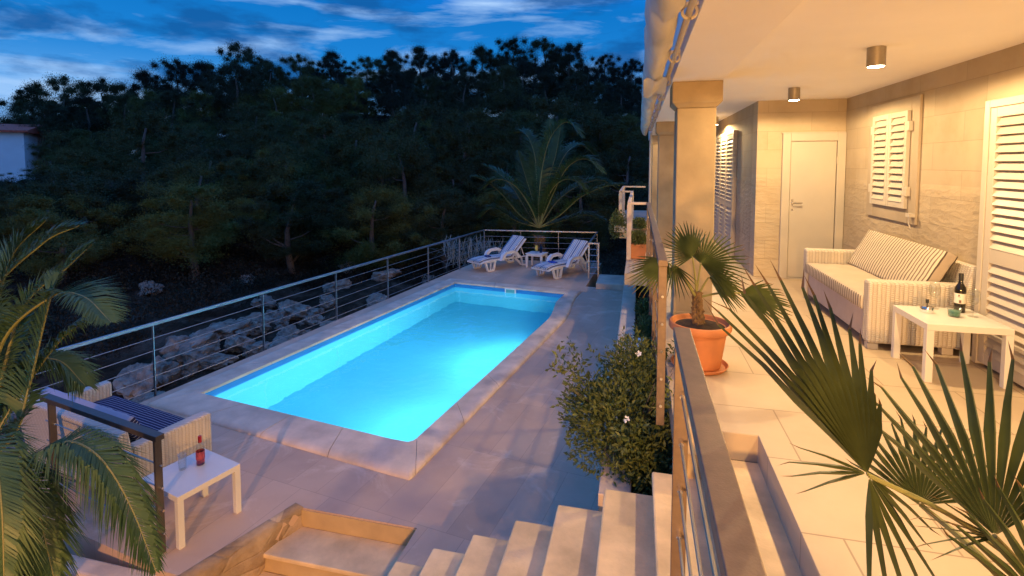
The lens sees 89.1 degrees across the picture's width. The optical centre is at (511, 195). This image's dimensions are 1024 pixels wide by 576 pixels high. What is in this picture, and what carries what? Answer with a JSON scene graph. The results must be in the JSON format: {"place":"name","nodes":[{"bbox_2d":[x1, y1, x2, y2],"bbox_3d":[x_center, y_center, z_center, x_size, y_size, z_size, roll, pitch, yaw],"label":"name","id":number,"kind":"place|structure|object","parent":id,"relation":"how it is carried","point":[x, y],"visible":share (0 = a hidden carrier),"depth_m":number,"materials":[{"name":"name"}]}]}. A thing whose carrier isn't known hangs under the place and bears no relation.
{"place":"outdoors","nodes":[
{"label":"outdoors","id":0,"kind":"place"},
{"bbox_2d":[21,259,622,575],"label":"pool deck","id":1,"kind":"structure","parent":0,"point":[497,465],"depth_m":5.27,"materials":[{"name":"stone"}]},
{"bbox_2d":[48,555,156,575],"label":"garden kerb","id":2,"kind":"structure","parent":1,"relation":"on","point":[88,567],"depth_m":4.12,"materials":[{"name":"stone"}]},
{"bbox_2d":[40,393,165,553],"bbox_3d":[-3.614,2.635,4.580,1.762,1.480,0.070,2,4,25],"label":"garden railing","id":3,"kind":"object","parent":2,"relation":"on","point":[53,402],"visible":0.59,"depth_m":4.36,"materials":[{"name":"metal"}]},
{"bbox_2d":[20,381,211,505],"bbox_3d":[-4.136,2.452,5.386,1.900,0.788,0.862,2,4,25],"label":"wicker sofa","id":4,"kind":"object","parent":1,"relation":"on","point":[179,440],"visible":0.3,"depth_m":5.08,"materials":[{"name":"wicker"}]},
{"bbox_2d":[93,395,184,430],"bbox_3d":[-4.093,2.446,5.477,1.640,0.169,0.680,2,4,25],"label":"seat cushion","id":5,"kind":"object","parent":4,"relation":"on","point":[151,418],"visible":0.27,"depth_m":5.65,"materials":[{"name":"blue fabric"}]},
{"bbox_2d":[39,387,141,442],"bbox_3d":[-4.202,2.235,5.232,1.550,0.400,0.142,2,32,25],"label":"back cushion","id":6,"kind":"object","parent":5,"relation":"on","point":[127,417],"visible":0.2,"depth_m":5.06,"materials":[{"name":"blue fabric"}]},
{"bbox_2d":[141,448,241,549],"bbox_3d":[-2.845,2.667,4.632,0.550,0.450,0.550,2,4,28],"label":"side table","id":7,"kind":"object","parent":1,"relation":"on","point":[185,478],"visible":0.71,"depth_m":4.56,"materials":[{"name":"white paint"}]},
{"bbox_2d":[1,229,597,447],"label":"pool railing","id":8,"kind":"object","parent":1,"relation":"on","point":[101,338],"visible":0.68,"depth_m":8.87,"materials":[{"name":"metal"}]},
{"bbox_2d":[259,509,415,575],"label":"stairs","id":9,"kind":"structure","parent":1,"relation":"attached to","point":[320,544],"depth_m":4.53,"materials":[{"name":"stone"}]},
{"bbox_2d":[178,503,303,575],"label":"rubble wall","id":10,"kind":"structure","parent":9,"relation":"attached to","point":[242,555],"depth_m":4.38,"materials":[{"name":"stone"}]},
{"bbox_2d":[148,278,580,479],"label":"swimming pool","id":11,"kind":"structure","parent":1,"relation":"in","point":[405,460],"depth_m":6.70,"materials":[{"name":"stone"}]},
{"bbox_2d":[215,287,558,441],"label":"pool water","id":12,"kind":"structure","parent":11,"relation":"in","point":[412,373],"depth_m":8.36,"materials":[{"name":"teal liquid"}]},
{"bbox_2d":[467,238,525,271],"bbox_3d":[-0.424,1.783,15.979,1.923,0.838,0.857,-3,5,-43],"label":"sun lounger","id":13,"kind":"object","parent":1,"relation":"on","point":[515,253],"visible":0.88,"depth_m":15.88,"materials":[{"name":"white plastic"}]},
{"bbox_2d":[531,243,590,278],"bbox_3d":[1.449,1.842,15.010,0.857,0.838,1.923,3,5,45],"label":"sun lounger","id":14,"kind":"object","parent":1,"relation":"on","point":[571,265],"visible":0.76,"depth_m":14.88,"materials":[{"name":"white plastic"}]},
{"bbox_2d":[532,239,587,269],"bbox_3d":[1.407,1.662,14.957,0.560,0.601,1.845,3,5,45],"label":"lounger pad","id":15,"kind":"object","parent":14,"relation":"on","point":[576,247],"visible":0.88,"depth_m":15.29,"materials":[{"name":"white fabric"}]},
{"bbox_2d":[387,460,802,575],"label":"stone staircase","id":16,"kind":"structure","parent":1,"relation":"on","point":[622,533],"depth_m":3.10,"materials":[{"name":"beige stone"}]},
{"bbox_2d":[598,285,663,511],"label":"planter wall","id":17,"kind":"structure","parent":1,"relation":"on","point":[627,314],"depth_m":6.84,"materials":[{"name":"stone"}]},
{"bbox_2d":[545,324,674,495],"bbox_3d":[0.877,1.716,4.215,1.200,1.149,1.491,1,4,14],"label":"flowering bush","id":18,"kind":"object","parent":17,"relation":"in","point":[637,437],"visible":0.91,"depth_m":4.03,"materials":[{"name":"green plant"}]},
{"bbox_2d":[0,0,645,153],"label":"sky","id":19,"kind":"structure","parent":0,"point":[89,40],"materials":[{"name":"blue"}]},
{"bbox_2d":[0,115,753,462],"bbox_3d":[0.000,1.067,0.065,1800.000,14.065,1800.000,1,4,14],"label":"ground","id":20,"kind":"structure","parent":0,"point":[112,371],"depth_m":20.07,"materials":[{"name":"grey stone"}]},
{"bbox_2d":[0,124,51,182],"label":"white house","id":21,"kind":"structure","parent":20,"relation":"on","point":[15,154],"depth_m":41.28,"materials":[{"name":"plaster"},{"name":"roof tile"}]},
{"bbox_2d":[0,80,52,124],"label":"pine tree","id":22,"kind":"object","parent":20,"relation":"on","point":[27,92],"visible":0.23,"depth_m":57.05,"materials":[{"name":"green plant"}]},
{"bbox_2d":[0,101,93,176],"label":"pine tree","id":23,"kind":"object","parent":20,"relation":"on","point":[48,109],"visible":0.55,"depth_m":43.81,"materials":[{"name":"green plant"}]},
{"bbox_2d":[0,71,105,167],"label":"pine tree","id":24,"kind":"object","parent":20,"relation":"on","point":[62,81],"visible":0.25,"depth_m":55.03,"materials":[{"name":"green plant"}]},
{"bbox_2d":[0,165,111,242],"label":"pine tree","id":25,"kind":"object","parent":20,"relation":"on","point":[36,174],"visible":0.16,"depth_m":24.32,"materials":[{"name":"green plant"}]},
{"bbox_2d":[0,190,128,281],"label":"pine tree","id":26,"kind":"object","parent":20,"relation":"on","point":[28,204],"visible":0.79,"depth_m":18.79,"materials":[{"name":"green plant"}]},
{"bbox_2d":[26,92,116,164],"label":"pine tree","id":27,"kind":"object","parent":20,"relation":"on","point":[73,108],"visible":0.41,"depth_m":46.81,"materials":[{"name":"green plant"}]},
{"bbox_2d":[23,125,126,182],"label":"pine tree","id":28,"kind":"object","parent":20,"relation":"on","point":[80,134],"visible":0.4,"depth_m":35.71,"materials":[{"name":"green plant"}]},
{"bbox_2d":[0,215,168,575],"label":"date palm","id":29,"kind":"object","parent":20,"relation":"on","point":[25,501],"visible":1,"depth_m":2.98,"materials":[{"name":"green plant"}]},
{"bbox_2d":[0,164,169,263],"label":"pine tree","id":30,"kind":"object","parent":20,"relation":"on","point":[55,189],"visible":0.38,"depth_m":21.50,"materials":[{"name":"green plant"}]},
{"bbox_2d":[14,142,163,225],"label":"pine tree","id":31,"kind":"object","parent":20,"relation":"on","point":[61,158],"visible":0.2,"depth_m":26.70,"materials":[{"name":"green plant"}]},
{"bbox_2d":[84,89,148,146],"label":"pine tree","id":32,"kind":"object","parent":20,"relation":"on","point":[120,99],"visible":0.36,"depth_m":47.29,"materials":[{"name":"green plant"}]},
{"bbox_2d":[55,175,186,231],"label":"pine tree","id":33,"kind":"object","parent":20,"relation":"on","point":[120,192],"visible":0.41,"depth_m":23.99,"materials":[{"name":"green plant"}]},
{"bbox_2d":[37,101,211,213],"bbox_3d":[-19.995,-1.670,29.051,8.799,7.034,7.341,1,4,20],"label":"pine tree","id":34,"kind":"object","parent":20,"relation":"on","point":[174,138],"visible":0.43,"depth_m":28.36,"materials":[{"name":"green plant"}]},
{"bbox_2d":[80,125,176,178],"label":"pine tree","id":35,"kind":"object","parent":20,"relation":"on","point":[138,156],"visible":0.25,"depth_m":36.14,"materials":[{"name":"green plant"}]},
{"bbox_2d":[112,362,157,399],"bbox_3d":[-9.642,4.907,13.379,0.986,0.848,1.455,-15,23,-33],"label":"boulder","id":36,"kind":"object","parent":20,"relation":"on","point":[128,379],"visible":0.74,"depth_m":13.15,"materials":[{"name":"stone"}]},
{"bbox_2d":[107,66,172,153],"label":"pine tree","id":37,"kind":"object","parent":20,"relation":"on","point":[141,76],"visible":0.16,"depth_m":54.43,"materials":[{"name":"green plant"}]},
{"bbox_2d":[107,85,184,147],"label":"pine tree","id":38,"kind":"object","parent":20,"relation":"on","point":[148,94],"visible":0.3,"depth_m":46.85,"materials":[{"name":"green plant"}]},
{"bbox_2d":[144,355,180,386],"bbox_3d":[-9.421,4.805,13.870,1.057,0.992,1.009,1,4,16],"label":"boulder","id":39,"kind":"object","parent":20,"relation":"on","point":[166,377],"visible":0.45,"depth_m":13.70,"materials":[{"name":"stone"}]},
{"bbox_2d":[124,54,214,121],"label":"pine tree","id":40,"kind":"object","parent":20,"relation":"on","point":[183,82],"visible":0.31,"depth_m":53.44,"materials":[{"name":"green plant"}]},
{"bbox_2d":[139,90,223,154],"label":"pine tree","id":41,"kind":"object","parent":20,"relation":"on","point":[163,96],"visible":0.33,"depth_m":45.72,"materials":[{"name":"green plant"}]},
{"bbox_2d":[101,179,275,280],"bbox_3d":[-13.473,1.422,21.985,6.330,4.493,6.274,0,4,6],"label":"pine tree","id":42,"kind":"object","parent":20,"relation":"on","point":[174,244],"visible":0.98,"depth_m":20.81,"materials":[{"name":"green plant"}]},
{"bbox_2d":[163,326,217,360],"bbox_3d":[-9.083,4.307,14.938,1.046,0.625,1.685,-12,16,25],"label":"boulder","id":43,"kind":"object","parent":20,"relation":"on","point":[211,337],"visible":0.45,"depth_m":14.82,"materials":[{"name":"stone"}]},
{"bbox_2d":[169,341,213,375],"bbox_3d":[-8.940,4.581,14.650,0.948,0.965,1.440,6,5,3],"label":"boulder","id":44,"kind":"object","parent":20,"relation":"on","point":[186,358],"visible":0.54,"depth_m":14.13,"materials":[{"name":"stone"}]},
{"bbox_2d":[116,153,277,263],"bbox_3d":[-14.368,0.590,24.160,6.479,5.136,7.766,3,4,38],"label":"pine tree","id":45,"kind":"object","parent":20,"relation":"on","point":[188,177],"visible":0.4,"depth_m":23.32,"materials":[{"name":"green plant"}]},
{"bbox_2d":[173,89,232,159],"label":"pine tree","id":46,"kind":"object","parent":20,"relation":"on","point":[198,97],"visible":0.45,"depth_m":44.01,"materials":[{"name":"green plant"}]},
{"bbox_2d":[117,141,296,232],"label":"pine tree","id":47,"kind":"object","parent":20,"relation":"on","point":[195,155],"visible":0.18,"depth_m":25.59,"materials":[{"name":"green plant"}]},
{"bbox_2d":[188,39,259,130],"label":"pine tree","id":48,"kind":"object","parent":20,"relation":"on","point":[235,47],"visible":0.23,"depth_m":57.00,"materials":[{"name":"green plant"}]},
{"bbox_2d":[184,59,289,149],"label":"pine tree","id":49,"kind":"object","parent":20,"relation":"on","point":[224,100],"visible":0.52,"depth_m":42.25,"materials":[{"name":"green plant"}]},
{"bbox_2d":[203,145,324,222],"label":"pine tree","id":50,"kind":"object","parent":20,"relation":"on","point":[261,152],"visible":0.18,"depth_m":26.67,"materials":[{"name":"green plant"}]},
{"bbox_2d":[228,84,305,141],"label":"pine tree","id":51,"kind":"object","parent":20,"relation":"on","point":[275,105],"visible":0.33,"depth_m":42.90,"materials":[{"name":"green plant"}]},
{"bbox_2d":[230,59,306,119],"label":"pine tree","id":52,"kind":"object","parent":20,"relation":"on","point":[272,68],"visible":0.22,"depth_m":53.37,"materials":[{"name":"green plant"}]},
{"bbox_2d":[215,140,354,251],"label":"pine tree","id":53,"kind":"object","parent":20,"relation":"on","point":[275,162],"visible":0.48,"depth_m":24.57,"materials":[{"name":"green plant"}]},
{"bbox_2d":[260,53,331,117],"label":"pine tree","id":54,"kind":"object","parent":20,"relation":"on","point":[294,68],"visible":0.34,"depth_m":53.72,"materials":[{"name":"green plant"}]},
{"bbox_2d":[236,159,365,258],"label":"pine tree","id":55,"kind":"object","parent":20,"relation":"on","point":[307,171],"visible":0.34,"depth_m":24.76,"materials":[{"name":"green plant"}]},
{"bbox_2d":[233,174,379,273],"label":"pine tree","id":56,"kind":"object","parent":20,"relation":"on","point":[289,251],"visible":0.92,"depth_m":21.85,"materials":[{"name":"green plant"}]},
{"bbox_2d":[280,72,365,135],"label":"pine tree","id":57,"kind":"object","parent":20,"relation":"on","point":[309,82],"visible":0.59,"depth_m":43.52,"materials":[{"name":"green plant"}]},
{"bbox_2d":[301,59,365,116],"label":"pine tree","id":58,"kind":"object","parent":20,"relation":"on","point":[331,71],"visible":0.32,"depth_m":54.42,"materials":[{"name":"green plant"}]},
{"bbox_2d":[312,72,381,137],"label":"pine tree","id":59,"kind":"object","parent":20,"relation":"on","point":[357,88],"visible":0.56,"depth_m":44.80,"materials":[{"name":"green plant"}]},
{"bbox_2d":[266,116,428,226],"bbox_3d":[-8.396,-1.131,29.051,8.479,6.588,7.075,1,4,13],"label":"pine tree","id":60,"kind":"object","parent":20,"relation":"on","point":[342,138],"visible":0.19,"depth_m":28.08,"materials":[{"name":"green plant"}]},
{"bbox_2d":[282,180,440,273],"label":"pine tree","id":61,"kind":"object","parent":20,"relation":"on","point":[365,251],"visible":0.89,"depth_m":22.46,"materials":[{"name":"green plant"}]},
{"bbox_2d":[335,54,401,118],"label":"pine tree","id":62,"kind":"object","parent":20,"relation":"on","point":[368,73],"visible":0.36,"depth_m":56.20,"materials":[{"name":"green plant"}]},
{"bbox_2d":[303,139,443,226],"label":"pine tree","id":63,"kind":"object","parent":20,"relation":"on","point":[345,166],"visible":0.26,"depth_m":26.82,"materials":[{"name":"green plant"}]},
{"bbox_2d":[340,67,423,141],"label":"pine tree","id":64,"kind":"object","parent":20,"relation":"on","point":[388,102],"visible":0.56,"depth_m":44.66,"materials":[{"name":"green plant"}]},
{"bbox_2d":[311,126,472,248],"bbox_3d":[-5.760,-0.062,25.847,8.639,6.811,7.208,0,4,-5],"label":"pine tree","id":65,"kind":"object","parent":20,"relation":"on","point":[393,169],"visible":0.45,"depth_m":25.18,"materials":[{"name":"green plant"}]},
{"bbox_2d":[327,95,484,202],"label":"pine tree","id":66,"kind":"object","parent":20,"relation":"on","point":[410,123],"visible":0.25,"depth_m":30.14,"materials":[{"name":"green plant"}]},
{"bbox_2d":[389,43,442,113],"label":"pine tree","id":67,"kind":"object","parent":20,"relation":"on","point":[419,53],"visible":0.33,"depth_m":57.85,"materials":[{"name":"green plant"}]},
{"bbox_2d":[373,187,496,273],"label":"pine tree","id":68,"kind":"object","parent":20,"relation":"on","point":[458,228],"visible":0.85,"depth_m":22.69,"materials":[{"name":"green plant"}]},
{"bbox_2d":[395,160,494,248],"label":"pine tree","id":69,"kind":"object","parent":20,"relation":"on","point":[427,180],"visible":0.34,"depth_m":25.96,"materials":[{"name":"green plant"}]},
{"bbox_2d":[414,69,495,147],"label":"pine tree","id":70,"kind":"object","parent":20,"relation":"on","point":[464,82],"visible":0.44,"depth_m":44.76,"materials":[{"name":"green plant"}]},
{"bbox_2d":[422,47,488,117],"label":"pine tree","id":71,"kind":"object","parent":20,"relation":"on","point":[453,54],"visible":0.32,"depth_m":53.45,"materials":[{"name":"green plant"}]},
{"bbox_2d":[434,234,502,267],"bbox_3d":[-1.369,3.136,18.212,3.124,3.716,1.956,1,4,14],"label":"silver shrub","id":72,"kind":"object","parent":20,"relation":"on","point":[471,249],"visible":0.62,"depth_m":18.14,"materials":[{"name":"green plant"}]},
{"bbox_2d":[421,102,539,206],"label":"pine tree","id":73,"kind":"object","parent":20,"relation":"on","point":[480,117],"visible":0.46,"depth_m":29.92,"materials":[{"name":"green plant"}]},
{"bbox_2d":[456,42,523,116],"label":"pine tree","id":74,"kind":"object","parent":20,"relation":"on","point":[485,58],"visible":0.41,"depth_m":54.26,"materials":[{"name":"green plant"}]},
{"bbox_2d":[449,62,540,147],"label":"pine tree","id":75,"kind":"object","parent":20,"relation":"on","point":[501,101],"visible":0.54,"depth_m":44.12,"materials":[{"name":"green plant"}]},
{"bbox_2d":[439,142,555,245],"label":"pine tree","id":76,"kind":"object","parent":20,"relation":"on","point":[502,165],"visible":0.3,"depth_m":27.34,"materials":[{"name":"green plant"}]},
{"bbox_2d":[446,174,567,259],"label":"pine tree","id":77,"kind":"object","parent":20,"relation":"on","point":[500,202],"visible":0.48,"depth_m":24.14,"materials":[{"name":"green plant"}]},
{"bbox_2d":[473,108,544,185],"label":"pine tree","id":78,"kind":"object","parent":20,"relation":"on","point":[522,115],"visible":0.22,"depth_m":34.85,"materials":[{"name":"green plant"}]},
{"bbox_2d":[477,34,553,109],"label":"pine tree","id":79,"kind":"object","parent":20,"relation":"on","point":[514,50],"visible":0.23,"depth_m":57.22,"materials":[{"name":"green plant"}]},
{"bbox_2d":[509,68,570,141],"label":"pine tree","id":80,"kind":"object","parent":20,"relation":"on","point":[547,84],"visible":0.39,"depth_m":44.92,"materials":[{"name":"green plant"}]},
{"bbox_2d":[470,116,624,260],"bbox_3d":[1.295,1.123,17.776,5.157,7.749,3.464,1,4,14],"label":"feather palm","id":81,"kind":"object","parent":20,"relation":"on","point":[541,192],"visible":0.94,"depth_m":17.36,"materials":[{"name":"green plant"}]},
{"bbox_2d":[506,36,597,115],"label":"pine tree","id":82,"kind":"object","parent":20,"relation":"on","point":[545,46],"visible":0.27,"depth_m":56.73,"materials":[{"name":"green plant"}]},
{"bbox_2d":[487,86,636,218],"bbox_3d":[2.834,-2.272,30.682,8.073,8.263,9.676,3,5,41],"label":"pine tree","id":83,"kind":"object","parent":20,"relation":"on","point":[592,115],"visible":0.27,"depth_m":29.70,"materials":[{"name":"green plant"}]},
{"bbox_2d":[533,41,603,115],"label":"pine tree","id":84,"kind":"object","parent":20,"relation":"on","point":[568,50],"visible":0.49,"depth_m":54.89,"materials":[{"name":"green plant"}]},
{"bbox_2d":[521,156,648,253],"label":"pine tree","id":85,"kind":"object","parent":20,"relation":"on","point":[598,225],"visible":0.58,"depth_m":25.43,"materials":[{"name":"green plant"}]},
{"bbox_2d":[562,116,648,205],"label":"pine tree","id":86,"kind":"object","parent":20,"relation":"on","point":[603,147],"visible":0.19,"depth_m":32.34,"materials":[{"name":"green plant"}]},
{"bbox_2d":[589,53,625,106],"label":"pine tree","id":87,"kind":"object","parent":20,"relation":"on","point":[608,68],"visible":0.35,"depth_m":59.08,"materials":[{"name":"green plant"}]},
{"bbox_2d":[565,135,651,240],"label":"pine tree","id":88,"kind":"object","parent":20,"relation":"on","point":[620,168],"visible":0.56,"depth_m":27.67,"materials":[{"name":"green plant"}]},
{"bbox_2d":[583,111,648,182],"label":"pine tree","id":89,"kind":"object","parent":20,"relation":"on","point":[629,121],"visible":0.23,"depth_m":33.13,"materials":[{"name":"green plant"}]},
{"bbox_2d":[591,78,641,133],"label":"pine tree","id":90,"kind":"object","parent":20,"relation":"on","point":[618,93],"visible":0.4,"depth_m":47.22,"materials":[{"name":"green plant"}]},
{"bbox_2d":[604,58,643,112],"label":"pine tree","id":91,"kind":"object","parent":20,"relation":"on","point":[632,66],"visible":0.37,"depth_m":57.97,"materials":[{"name":"green plant"}]},
{"bbox_2d":[619,210,1023,575],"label":"terrace floor","id":92,"kind":"structure","parent":0,"point":[765,420],"depth_m":3.21,"materials":[{"name":"beige tile"}]},
{"bbox_2d":[619,186,646,259],"bbox_3d":[2.819,0.406,12.175,0.668,0.996,6.760,1,4,14],"label":"balcony railing","id":93,"kind":"object","parent":92,"relation":"on","point":[630,206],"visible":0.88,"depth_m":8.95,"materials":[{"name":"metal"}]},
{"bbox_2d":[646,202,667,425],"bbox_3d":[1.669,0.853,6.203,0.064,1.160,5.500,1,4,14],"label":"terrace railing","id":94,"kind":"object","parent":92,"relation":"on","point":[657,303],"visible":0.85,"depth_m":3.60,"materials":[{"name":"brown metal"}]},
{"bbox_2d":[625,221,792,375],"bbox_3d":[1.560,0.798,4.165,1.328,1.198,0.622,0,4,3],"label":"potted palm","id":95,"kind":"object","parent":92,"relation":"on","point":[709,334],"visible":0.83,"depth_m":4.15,"materials":[{"name":"plant"}]},
{"bbox_2d":[670,327,766,575],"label":"stair railing","id":96,"kind":"object","parent":92,"relation":"on","point":[736,548],"visible":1,"depth_m":1.31,"materials":[{"name":"brown metal"}]},
{"bbox_2d":[648,0,1023,386],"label":"villa","id":97,"kind":"object","parent":92,"relation":"on","point":[918,138],"visible":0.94,"depth_m":5.21,"materials":[{"name":"paint"}]},
{"bbox_2d":[641,0,698,135],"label":"rolled awning","id":98,"kind":"object","parent":97,"relation":"attached to","point":[661,18],"visible":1,"depth_m":3.44,"materials":[{"name":"fabric"}]},
{"bbox_2d":[713,130,737,257],"bbox_3d":[4.153,-0.095,10.194,0.068,2.236,2.250,1,4,14],"label":"shutter door","id":99,"kind":"structure","parent":97,"relation":"in","point":[726,143],"depth_m":9.81,"materials":[{"name":"white paint"}]},
{"bbox_2d":[778,132,846,278],"bbox_3d":[4.247,0.150,7.368,0.823,2.100,0.114,1,4,14],"label":"door","id":100,"kind":"structure","parent":97,"relation":"in","point":[812,170],"depth_m":7.37,"materials":[{"name":"white paint"}]},
{"bbox_2d":[866,94,922,228],"bbox_3d":[4.283,-0.380,5.907,0.078,1.382,1.190,1,4,14],"label":"window","id":101,"kind":"structure","parent":97,"relation":"in","point":[895,132],"depth_m":5.74,"materials":[{"name":"wood"}]},
{"bbox_2d":[971,94,1023,386],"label":"shutter door","id":102,"kind":"structure","parent":97,"relation":"in","point":[999,286],"depth_m":4.04,"materials":[{"name":"white paint"}]},
{"bbox_2d":[704,260,1023,575],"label":"fan palm","id":103,"kind":"object","parent":92,"relation":"on","point":[836,402],"visible":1,"depth_m":1.38,"materials":[{"name":"plant"}]},
{"bbox_2d":[803,248,975,354],"bbox_3d":[3.797,0.927,5.420,0.862,0.788,1.900,1,4,14],"label":"wicker sofa","id":104,"kind":"object","parent":92,"relation":"on","point":[872,319],"visible":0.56,"depth_m":4.58,"materials":[{"name":"wicker"}]},
{"bbox_2d":[805,263,880,308],"bbox_3d":[3.699,0.925,5.444,0.680,0.169,1.640,1,4,14],"label":"seat cushion","id":105,"kind":"object","parent":104,"relation":"on","point":[846,281],"visible":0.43,"depth_m":5.49,"materials":[{"name":"beige fabric"}]},
{"bbox_2d":[848,230,957,281],"bbox_3d":[3.947,0.664,5.367,0.142,0.460,1.600,29,10,10],"label":"back cushion","id":106,"kind":"object","parent":105,"relation":"on","point":[882,255],"visible":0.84,"depth_m":5.16,"materials":[{"name":"beige fabric"}]},
{"bbox_2d":[891,305,1014,388],"bbox_3d":[3.457,1.175,4.126,0.550,0.450,0.550,1,4,14],"label":"side table","id":107,"kind":"object","parent":92,"relation":"on","point":[967,323],"visible":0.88,"depth_m":3.94,"materials":[{"name":"white paint"}]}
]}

